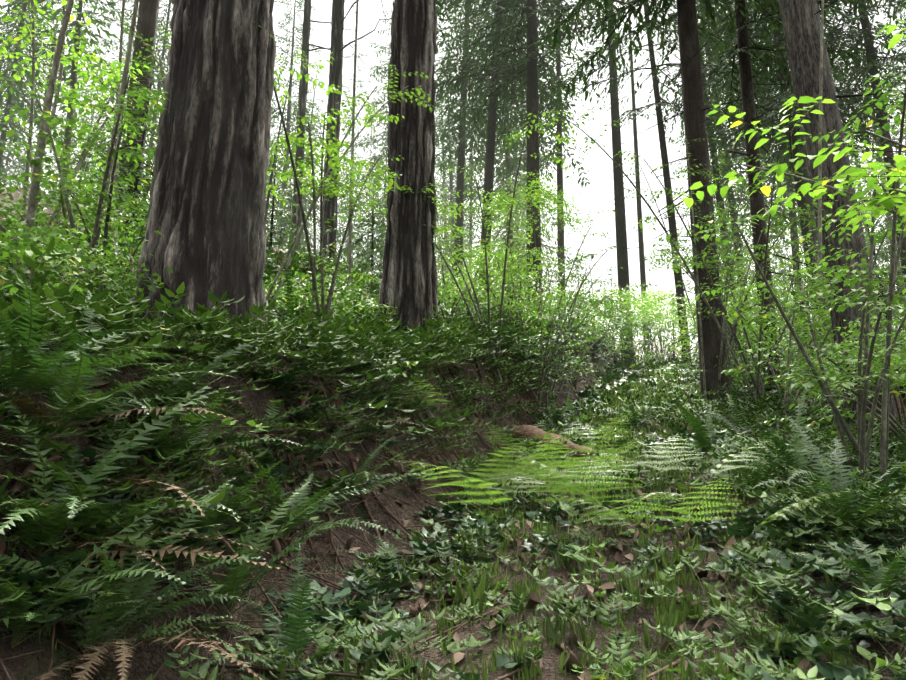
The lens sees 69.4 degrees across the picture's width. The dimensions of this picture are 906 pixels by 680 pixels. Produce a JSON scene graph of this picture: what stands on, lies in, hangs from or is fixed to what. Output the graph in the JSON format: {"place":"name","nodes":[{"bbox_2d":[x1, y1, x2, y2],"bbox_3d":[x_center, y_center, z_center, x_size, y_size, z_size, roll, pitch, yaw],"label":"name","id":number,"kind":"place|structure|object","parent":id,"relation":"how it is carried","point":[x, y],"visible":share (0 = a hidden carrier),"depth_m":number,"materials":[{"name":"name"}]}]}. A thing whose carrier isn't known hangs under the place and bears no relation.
{"place":"outdoors","nodes":[
{"label":"outdoors","id":0,"kind":"place"},
{"bbox_2d":[0,187,905,679],"bbox_3d":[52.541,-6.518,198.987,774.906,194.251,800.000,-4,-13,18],"label":"ground","id":1,"kind":"structure","parent":0,"point":[144,663],"depth_m":3.86,"materials":[{"name":"soil"}]},
{"bbox_2d":[0,0,41,184],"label":"conifer tree","id":2,"kind":"object","parent":1,"relation":"on","point":[8,159],"visible":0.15,"depth_m":62.32,"materials":[{"name":"green plant"}]},
{"bbox_2d":[0,1,63,193],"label":"conifer tree","id":3,"kind":"object","parent":1,"relation":"on","point":[8,168],"visible":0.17,"depth_m":63.31,"materials":[{"name":"green plant"}]},
{"bbox_2d":[0,1,87,170],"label":"conifer tree","id":4,"kind":"object","parent":1,"relation":"on","point":[8,105],"visible":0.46,"depth_m":41.23,"materials":[{"name":"green plant"}]},
{"bbox_2d":[12,0,104,195],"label":"conifer tree","id":5,"kind":"object","parent":1,"relation":"on","point":[60,105],"visible":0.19,"depth_m":73.86,"materials":[{"name":"green plant"}]},
{"bbox_2d":[0,244,123,315],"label":"sapling","id":6,"kind":"object","parent":1,"relation":"on","point":[12,287],"visible":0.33,"depth_m":4.04,"materials":[{"name":"green plant"}]},
{"bbox_2d":[0,0,135,191],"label":"conifer tree","id":7,"kind":"object","parent":1,"relation":"on","point":[73,40],"visible":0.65,"depth_m":33.63,"materials":[{"name":"green plant"}]},
{"bbox_2d":[0,0,149,283],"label":"vine maple shrub","id":8,"kind":"object","parent":1,"relation":"on","point":[95,78],"visible":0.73,"depth_m":7.38,"materials":[{"name":"green plant"}]},
{"bbox_2d":[0,157,149,293],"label":"shrub","id":9,"kind":"object","parent":1,"relation":"on","point":[128,199],"visible":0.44,"depth_m":6.50,"materials":[{"name":"green plant"}]},
{"bbox_2d":[0,71,168,299],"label":"vine maple shrub","id":10,"kind":"object","parent":1,"relation":"on","point":[56,148],"visible":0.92,"depth_m":5.99,"materials":[{"name":"green plant"}]},
{"bbox_2d":[0,212,178,308],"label":"shrub","id":11,"kind":"object","parent":1,"relation":"on","point":[64,247],"visible":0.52,"depth_m":4.94,"materials":[{"name":"green plant"}]},
{"bbox_2d":[41,39,168,241],"bbox_3d":[-7.138,-4.066,14.583,3.174,6.014,3.446,-4,-13,18],"label":"young hemlock tree","id":12,"kind":"object","parent":1,"relation":"on","point":[135,191],"visible":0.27,"depth_m":14.47,"materials":[{"name":"green plant"}]},
{"bbox_2d":[59,0,158,205],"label":"conifer tree","id":13,"kind":"object","parent":1,"relation":"on","point":[117,59],"visible":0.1,"depth_m":67.15,"materials":[{"name":"green plant"}]},
{"bbox_2d":[55,521,171,619],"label":"fern","id":14,"kind":"object","parent":1,"relation":"on","point":[105,547],"visible":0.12,"depth_m":2.94,"materials":[{"name":"green plant"}]},
{"bbox_2d":[97,0,172,206],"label":"conifer tree","id":15,"kind":"object","parent":1,"relation":"on","point":[163,50],"visible":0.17,"depth_m":53.24,"materials":[{"name":"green plant"}]},
{"bbox_2d":[99,0,173,217],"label":"conifer tree","id":16,"kind":"object","parent":1,"relation":"on","point":[147,19],"visible":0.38,"depth_m":18.98,"materials":[{"name":"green plant"}]},
{"bbox_2d":[112,13,171,113],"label":"vine maple shrub","id":17,"kind":"object","parent":1,"relation":"on","point":[159,91],"visible":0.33,"depth_m":8.88,"materials":[{"name":"green plant"}]},
{"bbox_2d":[127,0,275,358],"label":"fir tree","id":18,"kind":"object","parent":1,"relation":"on","point":[206,210],"visible":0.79,"depth_m":5.69,"materials":[{"name":"brown plant"}]},
{"bbox_2d":[135,30,435,317],"bbox_3d":[-1.978,-1.998,8.074,2.883,3.894,2.807,-4,-13,18],"label":"vine maple shrub","id":19,"kind":"object","parent":1,"relation":"on","point":[293,246],"visible":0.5,"depth_m":8.72,"materials":[{"name":"green plant"}]},
{"bbox_2d":[264,147,316,255],"bbox_3d":[-5.202,-3.739,18.998,2.429,4.566,2.332,9,-15,-37],"label":"young hemlock tree","id":20,"kind":"object","parent":1,"relation":"on","point":[272,209],"visible":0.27,"depth_m":19.16,"materials":[{"name":"green plant"}]},
{"bbox_2d":[266,65,341,252],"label":"conifer tree","id":21,"kind":"object","parent":1,"relation":"on","point":[303,201],"visible":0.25,"depth_m":63.48,"materials":[{"name":"green plant"}]},
{"bbox_2d":[266,0,342,250],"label":"conifer tree","id":22,"kind":"object","parent":1,"relation":"on","point":[288,123],"visible":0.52,"depth_m":58.40,"materials":[{"name":"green plant"}]},
{"bbox_2d":[258,25,401,336],"bbox_3d":[-1.461,-1.331,7.439,1.697,2.974,3.570,-4,-13,18],"label":"vine maple shrub","id":23,"kind":"object","parent":1,"relation":"on","point":[341,186],"visible":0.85,"depth_m":7.49,"materials":[{"name":"green plant"}]},
{"bbox_2d":[263,265,397,323],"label":"shrub","id":24,"kind":"object","parent":1,"relation":"on","point":[341,302],"visible":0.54,"depth_m":8.83,"materials":[{"name":"green plant"}]},
{"bbox_2d":[287,0,381,251],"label":"fir tree","id":25,"kind":"object","parent":1,"relation":"on","point":[303,83],"visible":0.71,"depth_m":32.56,"materials":[{"name":"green plant"}]},
{"bbox_2d":[317,44,381,263],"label":"conifer tree","id":26,"kind":"object","parent":1,"relation":"on","point":[349,150],"visible":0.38,"depth_m":80.54,"materials":[{"name":"green plant"}]},
{"bbox_2d":[319,0,390,264],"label":"fir tree","id":27,"kind":"object","parent":1,"relation":"on","point":[330,208],"visible":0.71,"depth_m":25.31,"materials":[{"name":"brown plant"}]},
{"bbox_2d":[323,153,387,282],"bbox_3d":[-2.504,-3.195,19.864,2.801,5.442,3.176,2,-12,-8],"label":"young hemlock tree","id":28,"kind":"object","parent":1,"relation":"on","point":[372,248],"visible":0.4,"depth_m":20.01,"materials":[{"name":"green plant"}]},
{"bbox_2d":[338,34,390,272],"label":"conifer tree","id":29,"kind":"object","parent":1,"relation":"on","point":[380,261],"visible":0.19,"depth_m":67.50,"materials":[{"name":"green plant"}]},
{"bbox_2d":[353,5,454,230],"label":"conifer tree","id":30,"kind":"object","parent":1,"relation":"on","point":[384,155],"visible":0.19,"depth_m":55.50,"materials":[{"name":"green plant"}]},
{"bbox_2d":[378,0,463,264],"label":"conifer tree","id":31,"kind":"object","parent":1,"relation":"on","point":[442,19],"visible":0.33,"depth_m":21.09,"materials":[{"name":"green plant"}]},
{"bbox_2d":[21,0,823,301],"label":"trunks","id":32,"kind":"object","parent":1,"relation":"on","point":[34,185],"visible":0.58,"depth_m":7.11,"materials":[{"name":"brown plant"}]},
{"bbox_2d":[11,331,877,679],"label":"ground cover grass","id":33,"kind":"structure","parent":1,"relation":"on","point":[669,613],"depth_m":3.75,"materials":[{"name":"green plant"}]},
{"bbox_2d":[0,330,903,679],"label":"bank twigs","id":34,"kind":"object","parent":1,"relation":"on","point":[18,484],"visible":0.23,"depth_m":4.35,"materials":[{"name":"brown wood"}]},
{"bbox_2d":[0,213,905,679],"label":"ground cover plants","id":35,"kind":"object","parent":1,"relation":"on","point":[346,351],"visible":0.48,"depth_m":4.19,"materials":[{"name":"green plant"}]},
{"bbox_2d":[0,165,905,679],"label":"ferns","id":36,"kind":"object","parent":1,"relation":"on","point":[28,379],"visible":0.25,"depth_m":3.23,"materials":[{"name":"green plant"}]},
{"bbox_2d":[434,56,474,288],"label":"conifer tree","id":37,"kind":"object","parent":1,"relation":"on","point":[443,187],"visible":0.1,"depth_m":85.75,"materials":[{"name":"green plant"}]},
{"bbox_2d":[434,55,482,282],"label":"conifer tree","id":38,"kind":"object","parent":1,"relation":"on","point":[451,191],"visible":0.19,"depth_m":68.30,"materials":[{"name":"green plant"}]},
{"bbox_2d":[22,263,905,679],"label":"dead leaves","id":39,"kind":"object","parent":1,"relation":"on","point":[536,601],"visible":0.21,"depth_m":3.86,"materials":[{"name":"brown plant"}]},
{"bbox_2d":[437,1,505,275],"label":"conifer tree","id":40,"kind":"object","parent":1,"relation":"on","point":[470,202],"visible":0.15,"depth_m":72.01,"materials":[{"name":"green plant"}]},
{"bbox_2d":[382,174,567,319],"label":"vine maple shrub","id":41,"kind":"object","parent":1,"relation":"on","point":[505,219],"visible":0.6,"depth_m":14.07,"materials":[{"name":"green plant"}]},
{"bbox_2d":[437,265,515,324],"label":"shrub","id":42,"kind":"object","parent":1,"relation":"on","point":[459,298],"visible":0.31,"depth_m":12.80,"materials":[{"name":"green plant"}]},
{"bbox_2d":[434,0,526,288],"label":"conifer tree","id":43,"kind":"object","parent":1,"relation":"on","point":[461,163],"visible":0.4,"depth_m":39.22,"materials":[{"name":"green plant"}]},
{"bbox_2d":[400,88,594,379],"bbox_3d":[0.585,-1.672,10.067,3.254,4.385,2.087,-4,-13,18],"label":"vine maple shrub","id":44,"kind":"object","parent":1,"relation":"on","point":[452,229],"visible":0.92,"depth_m":10.35,"materials":[{"name":"green plant"}]},
{"bbox_2d":[434,0,578,298],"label":"conifer tree","id":45,"kind":"object","parent":1,"relation":"on","point":[492,127],"visible":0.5,"depth_m":30.57,"materials":[{"name":"green plant"}]},
{"bbox_2d":[437,230,578,321],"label":"shrub","id":46,"kind":"object","parent":1,"relation":"on","point":[480,264],"visible":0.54,"depth_m":14.98,"materials":[{"name":"green plant"}]},
{"bbox_2d":[332,0,684,332],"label":"fir tree","id":47,"kind":"object","parent":1,"relation":"on","point":[409,286],"visible":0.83,"depth_m":9.95,"materials":[{"name":"brown plant"}]},
{"bbox_2d":[456,232,564,328],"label":"vine maple shrub","id":48,"kind":"object","parent":1,"relation":"on","point":[511,252],"visible":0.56,"depth_m":14.66,"materials":[{"name":"green plant"}]},
{"bbox_2d":[464,2,556,303],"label":"conifer tree","id":49,"kind":"object","parent":1,"relation":"on","point":[521,173],"visible":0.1,"depth_m":45.39,"materials":[{"name":"green plant"}]},
{"bbox_2d":[468,15,568,305],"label":"conifer tree","id":50,"kind":"object","parent":1,"relation":"on","point":[520,228],"visible":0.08,"depth_m":60.60,"materials":[{"name":"green plant"}]},
{"bbox_2d":[477,102,569,307],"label":"conifer tree","id":51,"kind":"object","parent":1,"relation":"on","point":[542,217],"visible":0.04,"depth_m":71.19,"materials":[{"name":"green plant"}]},
{"bbox_2d":[436,0,618,320],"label":"conifer tree","id":52,"kind":"object","parent":1,"relation":"on","point":[530,76],"visible":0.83,"depth_m":25.67,"materials":[{"name":"green plant"}]},
{"bbox_2d":[451,207,614,380],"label":"vine maple shrub","id":53,"kind":"object","parent":1,"relation":"on","point":[515,293],"visible":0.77,"depth_m":12.76,"materials":[{"name":"green plant"}]},
{"bbox_2d":[471,170,595,325],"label":"shrub","id":54,"kind":"object","parent":1,"relation":"on","point":[538,192],"visible":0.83,"depth_m":18.82,"materials":[{"name":"green plant"}]},
{"bbox_2d":[512,424,598,462],"bbox_3d":[1.100,1.303,8.877,0.325,0.791,3.368,3,-12,-16],"label":"fallen log","id":55,"kind":"object","parent":1,"relation":"on","point":[528,430],"visible":0.35,"depth_m":8.35,"materials":[{"name":"brown wood"}]},
{"bbox_2d":[495,0,620,318],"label":"conifer tree","id":56,"kind":"object","parent":1,"relation":"on","point":[550,142],"visible":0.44,"depth_m":34.88,"materials":[{"name":"green plant"}]},
{"bbox_2d":[523,291,606,330],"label":"shrub","id":57,"kind":"object","parent":1,"relation":"on","point":[582,317],"visible":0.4,"depth_m":20.78,"materials":[{"name":"green plant"}]},
{"bbox_2d":[488,257,643,411],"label":"vine maple shrub","id":58,"kind":"object","parent":1,"relation":"on","point":[563,345],"visible":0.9,"depth_m":11.72,"materials":[{"name":"green plant"}]},
{"bbox_2d":[528,284,633,342],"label":"shrub","id":59,"kind":"object","parent":1,"relation":"on","point":[599,306],"visible":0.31,"depth_m":22.36,"materials":[{"name":"green plant"}]},
{"bbox_2d":[514,245,657,418],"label":"vine maple shrub","id":60,"kind":"object","parent":1,"relation":"on","point":[541,391],"visible":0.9,"depth_m":11.07,"materials":[{"name":"green plant"}]},
{"bbox_2d":[551,0,645,366],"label":"conifer tree","id":61,"kind":"object","parent":1,"relation":"on","point":[621,242],"visible":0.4,"depth_m":29.71,"materials":[{"name":"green plant"}]},
{"bbox_2d":[575,1,662,357],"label":"conifer tree","id":62,"kind":"object","parent":1,"relation":"on","point":[639,214],"visible":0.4,"depth_m":37.76,"materials":[{"name":"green plant"}]},
{"bbox_2d":[381,380,858,554],"bbox_3d":[0.917,1.112,6.342,3.424,1.451,5.321,3,-12,-12],"label":"fern","id":63,"kind":"object","parent":1,"relation":"on","point":[569,482],"visible":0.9,"depth_m":4.84,"materials":[{"name":"green plant"}]},
{"bbox_2d":[564,282,678,368],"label":"shrub","id":64,"kind":"object","parent":1,"relation":"on","point":[642,312],"visible":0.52,"depth_m":23.81,"materials":[{"name":"green plant"}]},
{"bbox_2d":[590,273,652,368],"bbox_3d":[6.513,-0.471,26.525,3.068,5.465,2.917,-4,-13,18],"label":"young hemlock tree","id":65,"kind":"object","parent":1,"relation":"on","point":[614,356],"visible":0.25,"depth_m":26.27,"materials":[{"name":"green plant"}]},
{"bbox_2d":[595,316,672,368],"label":"vine maple shrub","id":66,"kind":"object","parent":1,"relation":"on","point":[628,341],"visible":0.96,"depth_m":23.92,"materials":[{"name":"green plant"}]},
{"bbox_2d":[549,0,738,366],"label":"conifer tree","id":67,"kind":"object","parent":1,"relation":"on","point":[658,104],"visible":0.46,"depth_m":24.47,"materials":[{"name":"green plant"}]},
{"bbox_2d":[618,272,678,364],"bbox_3d":[8.611,-0.546,28.811,3.313,5.522,3.379,-4,-13,18],"label":"young hemlock tree","id":68,"kind":"object","parent":1,"relation":"on","point":[651,345],"visible":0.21,"depth_m":28.51,"materials":[{"name":"green plant"}]},
{"bbox_2d":[610,287,696,360],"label":"shrub","id":69,"kind":"object","parent":1,"relation":"on","point":[664,299],"visible":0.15,"depth_m":26.96,"materials":[{"name":"green plant"}]},
{"bbox_2d":[501,108,836,406],"bbox_3d":[3.826,-1.145,9.797,5.377,4.472,3.071,7,-14,-30],"label":"vine maple shrub","id":70,"kind":"object","parent":1,"relation":"on","point":[757,383],"visible":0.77,"depth_m":10.10,"materials":[{"name":"green plant"}]},
{"bbox_2d":[630,352,707,399],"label":"vine maple shrub","id":71,"kind":"object","parent":1,"relation":"on","point":[669,367],"visible":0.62,"depth_m":12.63,"materials":[{"name":"green plant"}]},
{"bbox_2d":[619,147,752,333],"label":"vine maple shrub","id":72,"kind":"object","parent":1,"relation":"on","point":[721,215],"visible":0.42,"depth_m":17.10,"materials":[{"name":"green plant"}]},
{"bbox_2d":[532,0,851,410],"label":"conifer tree","id":73,"kind":"object","parent":1,"relation":"on","point":[690,72],"visible":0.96,"depth_m":13.11,"materials":[{"name":"brown plant"}]},
{"bbox_2d":[644,3,791,343],"bbox_3d":[13.931,-14.702,34.602,5.898,34.000,5.690,9,-15,-37],"label":"conifer tree","id":74,"kind":"object","parent":1,"relation":"on","point":[736,234],"visible":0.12,"depth_m":33.04,"materials":[{"name":"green plant"}]},
{"bbox_2d":[654,211,786,367],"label":"shrub","id":75,"kind":"object","parent":1,"relation":"on","point":[695,348],"visible":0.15,"depth_m":21.97,"materials":[{"name":"green plant"}]},
{"bbox_2d":[628,126,817,401],"bbox_3d":[4.897,-1.278,11.848,2.539,5.110,2.593,5,-13,-23],"label":"vine maple shrub","id":76,"kind":"object","parent":1,"relation":"on","point":[699,308],"visible":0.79,"depth_m":11.74,"materials":[{"name":"green plant"}]},
{"bbox_2d":[667,0,785,357],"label":"conifer tree","id":77,"kind":"object","parent":1,"relation":"on","point":[719,198],"visible":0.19,"depth_m":27.06,"materials":[{"name":"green plant"}]},
{"bbox_2d":[653,282,799,378],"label":"shrub","id":78,"kind":"object","parent":1,"relation":"on","point":[748,305],"visible":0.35,"depth_m":15.83,"materials":[{"name":"green plant"}]},
{"bbox_2d":[643,217,816,388],"bbox_3d":[5.838,-0.698,13.267,3.706,3.719,2.995,-4,-13,18],"label":"vine maple shrub","id":79,"kind":"object","parent":1,"relation":"on","point":[728,330],"visible":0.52,"depth_m":13.35,"materials":[{"name":"green plant"}]},
{"bbox_2d":[679,245,789,376],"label":"vine maple shrub","id":80,"kind":"object","parent":1,"relation":"on","point":[747,254],"visible":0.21,"depth_m":14.64,"materials":[{"name":"green plant"}]},
{"bbox_2d":[706,0,797,303],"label":"conifer tree","id":81,"kind":"object","parent":1,"relation":"on","point":[766,209],"visible":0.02,"depth_m":39.36,"materials":[{"name":"green plant"}]},
{"bbox_2d":[738,144,810,362],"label":"conifer tree","id":82,"kind":"object","parent":1,"relation":"on","point":[782,268],"visible":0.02,"depth_m":66.97,"materials":[{"name":"green plant"}]},
{"bbox_2d":[651,73,905,478],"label":"vine maple shrub","id":83,"kind":"object","parent":1,"relation":"on","point":[837,415],"visible":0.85,"depth_m":5.88,"materials":[{"name":"green plant"}]},
{"bbox_2d":[672,130,905,293],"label":"branch","id":84,"kind":"object","parent":1,"relation":"on","point":[877,212],"visible":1,"depth_m":3.33,"materials":[{"name":"green plant"}]},
{"bbox_2d":[707,0,870,340],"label":"conifer tree","id":85,"kind":"object","parent":1,"relation":"on","point":[808,197],"visible":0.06,"depth_m":30.88,"materials":[{"name":"green plant"}]},
{"bbox_2d":[675,0,905,366],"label":"conifer tree","id":86,"kind":"object","parent":1,"relation":"on","point":[780,102],"visible":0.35,"depth_m":22.25,"materials":[{"name":"green plant"}]},
{"bbox_2d":[752,255,837,390],"bbox_3d":[7.275,0.193,13.677,2.216,4.365,2.124,-4,-13,18],"label":"young hemlock tree","id":87,"kind":"object","parent":1,"relation":"on","point":[784,280],"visible":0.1,"depth_m":13.86,"materials":[{"name":"green plant"}]},
{"bbox_2d":[724,0,868,365],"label":"conifer tree","id":88,"kind":"object","parent":1,"relation":"on","point":[791,214],"visible":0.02,"depth_m":34.52,"materials":[{"name":"green plant"}]},
{"bbox_2d":[697,277,903,419],"bbox_3d":[5.250,0.146,9.773,2.898,2.176,1.737,-2,-12,10],"label":"vine maple shrub","id":89,"kind":"object","parent":1,"relation":"on","point":[787,398],"visible":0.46,"depth_m":9.76,"materials":[{"name":"green plant"}]},
{"bbox_2d":[697,0,904,393],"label":"conifer tree","id":90,"kind":"object","parent":1,"relation":"on","point":[743,52],"visible":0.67,"depth_m":14.37,"materials":[{"name":"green plant"}]},
{"bbox_2d":[743,199,866,370],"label":"vine maple shrub","id":91,"kind":"object","parent":1,"relation":"on","point":[804,237],"visible":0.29,"depth_m":18.17,"materials":[{"name":"green plant"}]},
{"bbox_2d":[707,19,905,217],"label":"branch","id":92,"kind":"object","parent":1,"relation":"on","point":[819,191],"visible":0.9,"depth_m":3.51,"materials":[{"name":"green plant"}]},
{"bbox_2d":[715,296,905,404],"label":"shrub","id":93,"kind":"object","parent":1,"relation":"on","point":[793,351],"visible":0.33,"depth_m":10.86,"materials":[{"name":"green plant"}]},
{"bbox_2d":[718,0,905,437],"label":"conifer tree","id":94,"kind":"object","parent":1,"relation":"on","point":[801,22],"visible":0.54,"depth_m":9.63,"materials":[{"name":"brown plant"}]},
{"bbox_2d":[721,330,905,442],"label":"vine maple shrub","id":95,"kind":"object","parent":1,"relation":"on","point":[847,384],"visible":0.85,"depth_m":5.90,"materials":[{"name":"green plant"}]},
{"bbox_2d":[745,39,891,281],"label":"conifer tree","id":96,"kind":"object","parent":1,"relation":"on","point":[877,221],"visible":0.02,"depth_m":46.13,"materials":[{"name":"green plant"}]},
{"bbox_2d":[772,307,905,427],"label":"shrub","id":97,"kind":"object","parent":1,"relation":"on","point":[899,403],"visible":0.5,"depth_m":7.74,"materials":[{"name":"green plant"}]},
{"bbox_2d":[780,198,905,484],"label":"vine maple shrub","id":98,"kind":"object","parent":1,"relation":"on","point":[864,448],"visible":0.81,"depth_m":5.45,"materials":[{"name":"green plant"}]},
{"bbox_2d":[814,224,905,414],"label":"young hemlock tree","id":99,"kind":"object","parent":1,"relation":"on","point":[902,388],"visible":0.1,"depth_m":11.53,"materials":[{"name":"green plant"}]},
{"bbox_2d":[821,0,905,287],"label":"conifer tree","id":100,"kind":"object","parent":1,"relation":"on","point":[863,19],"visible":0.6,"depth_m":21.66,"materials":[{"name":"green plant"}]},
{"bbox_2d":[834,3,905,330],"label":"conifer tree","id":101,"kind":"object","parent":1,"relation":"on","point":[881,160],"visible":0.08,"depth_m":48.91,"materials":[{"name":"green plant"}]},
{"bbox_2d":[853,0,905,260],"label":"conifer tree","id":102,"kind":"object","parent":1,"relation":"on","point":[896,149],"visible":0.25,"depth_m":41.55,"materials":[{"name":"green plant"}]},
{"bbox_2d":[0,0,905,347],"label":"sky","id":103,"kind":"structure","parent":0,"point":[599,165],"materials":[{"name":"white"}]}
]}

